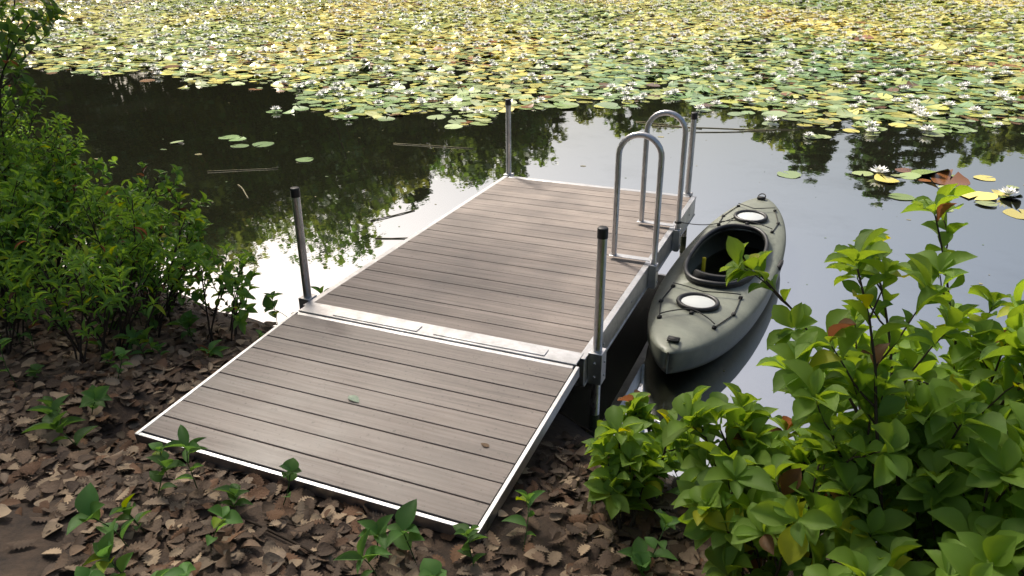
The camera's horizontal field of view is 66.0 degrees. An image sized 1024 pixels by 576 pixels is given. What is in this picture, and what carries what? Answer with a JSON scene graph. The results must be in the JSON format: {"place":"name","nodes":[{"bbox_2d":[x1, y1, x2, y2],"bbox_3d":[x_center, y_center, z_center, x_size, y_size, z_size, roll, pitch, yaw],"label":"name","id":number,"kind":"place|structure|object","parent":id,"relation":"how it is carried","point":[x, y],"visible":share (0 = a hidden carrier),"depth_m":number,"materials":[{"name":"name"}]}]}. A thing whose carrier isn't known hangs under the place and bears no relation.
{"place":"outdoors","nodes":[
{"label":"outdoors","id":0,"kind":"place"},
{"bbox_2d":[0,265,844,575],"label":"terrain","id":1,"kind":"structure","parent":0,"point":[30,561],"depth_m":3.07,"materials":[{"name":"brown plant"}]},
{"bbox_2d":[0,156,19,212],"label":"shrub","id":2,"kind":"object","parent":1,"relation":"on","point":[6,164],"visible":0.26,"depth_m":5.34,"materials":[{"name":"green plant"}]},
{"bbox_2d":[1,80,29,136],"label":"shrub","id":3,"kind":"object","parent":1,"relation":"on","point":[4,89],"visible":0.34,"depth_m":7.36,"materials":[{"name":"green plant"}]},
{"bbox_2d":[0,104,33,167],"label":"shrub","id":4,"kind":"object","parent":1,"relation":"on","point":[20,132],"visible":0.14,"depth_m":7.19,"materials":[{"name":"green plant"}]},
{"bbox_2d":[0,164,43,259],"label":"shrub","id":5,"kind":"object","parent":1,"relation":"on","point":[26,182],"visible":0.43,"depth_m":4.86,"materials":[{"name":"green plant"}]},
{"bbox_2d":[0,244,46,354],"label":"shrub","id":6,"kind":"object","parent":1,"relation":"on","point":[10,283],"visible":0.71,"depth_m":4.32,"materials":[{"name":"green plant"}]},
{"bbox_2d":[0,98,46,171],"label":"shrub","id":7,"kind":"object","parent":1,"relation":"on","point":[14,137],"visible":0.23,"depth_m":6.60,"materials":[{"name":"green plant"}]},
{"bbox_2d":[0,0,53,75],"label":"sapling","id":8,"kind":"object","parent":1,"relation":"on","point":[3,4],"visible":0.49,"depth_m":6.76,"materials":[{"name":"green plant"}]},
{"bbox_2d":[0,191,56,298],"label":"shrub","id":9,"kind":"object","parent":1,"relation":"on","point":[3,202],"visible":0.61,"depth_m":4.62,"materials":[{"name":"green plant"}]},
{"bbox_2d":[0,177,68,327],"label":"shrub","id":10,"kind":"object","parent":1,"relation":"on","point":[6,221],"visible":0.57,"depth_m":4.79,"materials":[{"name":"green plant"}]},
{"bbox_2d":[0,0,72,172],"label":"sapling","id":11,"kind":"object","parent":1,"relation":"on","point":[8,46],"visible":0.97,"depth_m":5.97,"materials":[{"name":"green plant"}]},
{"bbox_2d":[0,115,84,265],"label":"shrub","id":12,"kind":"object","parent":1,"relation":"on","point":[30,157],"visible":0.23,"depth_m":5.84,"materials":[{"name":"green plant"}]},
{"bbox_2d":[0,140,87,286],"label":"shrub","id":13,"kind":"object","parent":1,"relation":"on","point":[54,183],"visible":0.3,"depth_m":5.54,"materials":[{"name":"green plant"}]},
{"bbox_2d":[0,87,91,244],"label":"shrub","id":14,"kind":"object","parent":1,"relation":"on","point":[40,144],"visible":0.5,"depth_m":5.99,"materials":[{"name":"green plant"}]},
{"bbox_2d":[1,197,107,295],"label":"shrub","id":15,"kind":"object","parent":1,"relation":"on","point":[80,213],"visible":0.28,"depth_m":5.30,"materials":[{"name":"green plant"}]},
{"bbox_2d":[14,146,117,270],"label":"shrub","id":16,"kind":"object","parent":1,"relation":"on","point":[105,170],"visible":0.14,"depth_m":6.06,"materials":[{"name":"green plant"}]},
{"bbox_2d":[3,243,130,363],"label":"shrub","id":17,"kind":"object","parent":1,"relation":"on","point":[93,282],"visible":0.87,"depth_m":4.13,"materials":[{"name":"green plant"}]},
{"bbox_2d":[17,145,154,281],"bbox_3d":[-3.211,-0.557,5.809,1.058,0.975,0.661,-8,25,-17],"label":"shrub","id":18,"kind":"object","parent":1,"relation":"on","point":[99,166],"visible":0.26,"depth_m":5.75,"materials":[{"name":"green plant"}]},
{"bbox_2d":[13,161,183,270],"bbox_3d":[-2.839,-0.449,5.532,1.000,0.917,0.788,-15,28,-30],"label":"shrub","id":19,"kind":"object","parent":1,"relation":"on","point":[161,185],"visible":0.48,"depth_m":5.44,"materials":[{"name":"green plant"}]},
{"bbox_2d":[14,177,207,349],"bbox_3d":[-2.154,-0.105,4.423,0.787,1.036,1.021,9,26,21],"label":"shrub","id":20,"kind":"object","parent":1,"relation":"on","point":[156,256],"visible":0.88,"depth_m":4.40,"materials":[{"name":"green plant"}]},
{"bbox_2d":[72,191,164,334],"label":"shrub","id":21,"kind":"object","parent":1,"relation":"on","point":[139,219],"visible":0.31,"depth_m":4.75,"materials":[{"name":"green plant"}]},
{"bbox_2d":[74,175,213,298],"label":"shrub","id":22,"kind":"object","parent":1,"relation":"on","point":[178,179],"visible":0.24,"depth_m":5.28,"materials":[{"name":"green plant"}]},
{"bbox_2d":[105,186,212,319],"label":"shrub","id":23,"kind":"object","parent":1,"relation":"on","point":[200,227],"visible":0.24,"depth_m":5.13,"materials":[{"name":"green plant"}]},
{"bbox_2d":[107,210,224,337],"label":"shrub","id":24,"kind":"object","parent":1,"relation":"on","point":[199,247],"visible":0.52,"depth_m":4.75,"materials":[{"name":"green plant"}]},
{"bbox_2d":[171,243,260,341],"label":"shrub","id":25,"kind":"object","parent":1,"relation":"on","point":[232,282],"visible":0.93,"depth_m":4.80,"materials":[{"name":"green plant"}]},
{"bbox_2d":[4,327,591,575],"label":"bank twigs","id":26,"kind":"object","parent":1,"relation":"on","point":[255,524],"visible":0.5,"depth_m":3.23,"materials":[{"name":"brown wood"}]},
{"bbox_2d":[134,311,578,543],"bbox_3d":[-0.698,0.561,3.830,1.750,0.147,1.221,9,26,21],"label":"ramp frame","id":27,"kind":"object","parent":1,"relation":"on","point":[437,524],"visible":0.69,"depth_m":3.42,"materials":[{"name":"silver metal"}]},
{"bbox_2d":[143,314,572,526],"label":"ramp deck boards","id":28,"kind":"object","parent":27,"relation":"on","point":[421,420],"visible":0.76,"depth_m":3.71,"materials":[{"name":"wood"}]},
{"bbox_2d":[348,395,488,446],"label":"fallen leaves","id":29,"kind":"object","parent":28,"relation":"on","point":[355,398],"visible":1,"depth_m":3.80,"materials":[{"name":"green plant"}]},
{"bbox_2d":[0,243,730,575],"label":"bank herbs","id":30,"kind":"object","parent":1,"relation":"on","point":[88,505],"visible":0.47,"depth_m":2.95,"materials":[{"name":"green plant"}]},
{"bbox_2d":[291,105,696,415],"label":"dock posts","id":31,"kind":"object","parent":1,"relation":"on","point":[599,292],"visible":0.38,"depth_m":4.55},
{"bbox_2d":[290,98,697,239],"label":"post caps","id":32,"kind":"object","parent":31,"relation":"on","point":[602,232],"visible":1,"depth_m":4.49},
{"bbox_2d":[298,173,695,386],"bbox_3d":[0.157,-0.275,5.696,1.922,0.210,3.215,9,26,21],"label":"dock frame","id":33,"kind":"object","parent":31,"relation":"attached to","point":[589,361],"visible":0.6,"depth_m":4.54,"materials":[{"name":"silver metal"}]},
{"bbox_2d":[315,177,689,352],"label":"dock deck boards","id":34,"kind":"object","parent":33,"relation":"on","point":[511,258],"visible":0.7,"depth_m":5.23,"materials":[{"name":"wood"}]},
{"bbox_2d":[611,110,687,288],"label":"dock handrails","id":35,"kind":"object","parent":33,"relation":"attached to","point":[646,135],"visible":0.98,"depth_m":5.24,"materials":[{"name":"metal"}]},
{"bbox_2d":[588,389,685,498],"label":"shrub","id":36,"kind":"object","parent":1,"relation":"on","point":[638,405],"visible":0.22,"depth_m":3.59,"materials":[{"name":"green plant"}]},
{"bbox_2d":[582,405,707,529],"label":"shrub","id":37,"kind":"object","parent":1,"relation":"on","point":[619,489],"visible":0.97,"depth_m":3.21,"materials":[{"name":"green plant"}]},
{"bbox_2d":[662,382,918,569],"bbox_3d":[0.987,0.726,2.933,0.911,0.812,0.656,0,24,0],"label":"shrub","id":38,"kind":"object","parent":1,"relation":"on","point":[746,416],"visible":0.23,"depth_m":2.83,"materials":[{"name":"green plant"}]},
{"bbox_2d":[673,397,921,575],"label":"shrub","id":39,"kind":"object","parent":1,"relation":"on","point":[735,530],"visible":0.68,"depth_m":2.55,"materials":[{"name":"green plant"}]},
{"bbox_2d":[756,350,949,424],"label":"shoot","id":40,"kind":"object","parent":1,"relation":"on","point":[775,361],"visible":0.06,"depth_m":3.17,"materials":[{"name":"green plant"}]},
{"bbox_2d":[719,236,1023,563],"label":"shoot","id":41,"kind":"object","parent":1,"relation":"on","point":[988,427],"visible":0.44,"depth_m":2.62,"materials":[{"name":"green plant"}]},
{"bbox_2d":[795,228,975,530],"bbox_3d":[1.494,0.583,2.312,0.783,1.415,1.492,-20,30,-37],"label":"shoot","id":42,"kind":"object","parent":1,"relation":"on","point":[866,253],"visible":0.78,"depth_m":2.34,"materials":[{"name":"green plant"}]},
{"bbox_2d":[750,331,1023,575],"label":"shrub","id":43,"kind":"object","parent":1,"relation":"on","point":[951,503],"visible":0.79,"depth_m":2.28,"materials":[{"name":"green plant"}]},
{"bbox_2d":[803,536,998,575],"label":"shrub","id":44,"kind":"object","parent":1,"relation":"on","point":[953,557],"visible":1,"depth_m":2.08,"materials":[{"name":"green plant"}]},
{"bbox_2d":[835,325,1018,558],"bbox_3d":[1.907,0.644,2.912,1.397,1.142,1.118,3,24,8],"label":"shrub","id":45,"kind":"object","parent":1,"relation":"on","point":[892,492],"visible":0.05,"depth_m":2.89,"materials":[{"name":"green plant"}]},
{"bbox_2d":[873,319,1023,560],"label":"shrub","id":46,"kind":"object","parent":1,"relation":"on","point":[926,325],"visible":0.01,"depth_m":3.18,"materials":[{"name":"green plant"}]},
{"bbox_2d":[892,378,1010,527],"bbox_3d":[1.697,0.644,2.432,1.133,1.369,0.504,-3,24,-6],"label":"shoot","id":47,"kind":"object","parent":1,"relation":"on","point":[938,410],"visible":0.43,"depth_m":2.31,"materials":[{"name":"green plant"}]},
{"bbox_2d":[895,183,1014,400],"bbox_3d":[1.753,0.498,2.709,0.538,1.524,1.158,-20,30,-37],"label":"shoot","id":48,"kind":"object","parent":1,"relation":"on","point":[941,206],"visible":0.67,"depth_m":2.75,"materials":[{"name":"green plant"}]},
{"bbox_2d":[918,303,1015,405],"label":"shoot","id":49,"kind":"object","parent":1,"relation":"on","point":[960,356],"visible":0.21,"depth_m":2.74,"materials":[{"name":"green plant"}]},
{"bbox_2d":[949,304,1023,575],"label":"shrub","id":50,"kind":"object","parent":1,"relation":"on","point":[1000,543],"visible":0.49,"depth_m":2.30,"materials":[{"name":"green plant"}]},
{"bbox_2d":[962,279,1023,445],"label":"shoot","id":51,"kind":"object","parent":1,"relation":"on","point":[1006,412],"visible":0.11,"depth_m":3.00,"materials":[{"name":"green plant"}]},
{"bbox_2d":[0,0,1023,476],"bbox_3d":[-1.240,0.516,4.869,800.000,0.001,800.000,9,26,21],"label":"pond water","id":52,"kind":"structure","parent":0,"point":[826,202],"depth_m":9.38,"materials":[{"name":"grey liquid"}]},
{"bbox_2d":[207,121,798,238],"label":"floating reed stems","id":53,"kind":"object","parent":52,"relation":"on","point":[473,148],"visible":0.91,"depth_m":10.25,"materials":[{"name":"plant"}]},
{"bbox_2d":[0,0,1023,218],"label":"lily pads","id":54,"kind":"object","parent":52,"relation":"on","point":[837,98],"visible":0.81,"depth_m":17.83,"materials":[{"name":"green plant"}]},
{"bbox_2d":[0,0,1023,194],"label":"water lily flowers","id":55,"kind":"object","parent":54,"relation":"on","point":[919,110],"visible":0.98,"depth_m":20.56,"materials":[{"name":"plant"}]},
{"bbox_2d":[589,236,686,427],"bbox_3d":[0.183,0.042,5.899,1.881,0.125,3.042,9,26,21],"label":"dock leg waterline growth","id":56,"kind":"object","parent":52,"relation":"on","point":[593,421],"visible":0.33,"depth_m":4.29,"materials":[{"name":"green"}]},
{"bbox_2d":[647,193,785,373],"bbox_3d":[1.591,-0.089,5.900,0.749,0.403,3.128,11,27,24],"label":"kayak","id":57,"kind":"object","parent":52,"relation":"on","point":[697,318],"visible":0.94,"depth_m":5.27,"materials":[{"name":"green plastic"}]},
{"bbox_2d":[674,217,733,224],"bbox_3d":[1.699,-0.623,6.429,0.052,0.237,1.524,18,30,35],"label":"mooring rope","id":58,"kind":"object","parent":57,"relation":"attached to","point":[701,224],"visible":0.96,"depth_m":6.17,"materials":[{"name":"grey fabric"}]},
{"bbox_2d":[62,111,988,370],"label":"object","id":59,"kind":"object","parent":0,"point":[471,182],"visible":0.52,"depth_m":9.30,"materials":[{"name":"green plant"}]}
]}

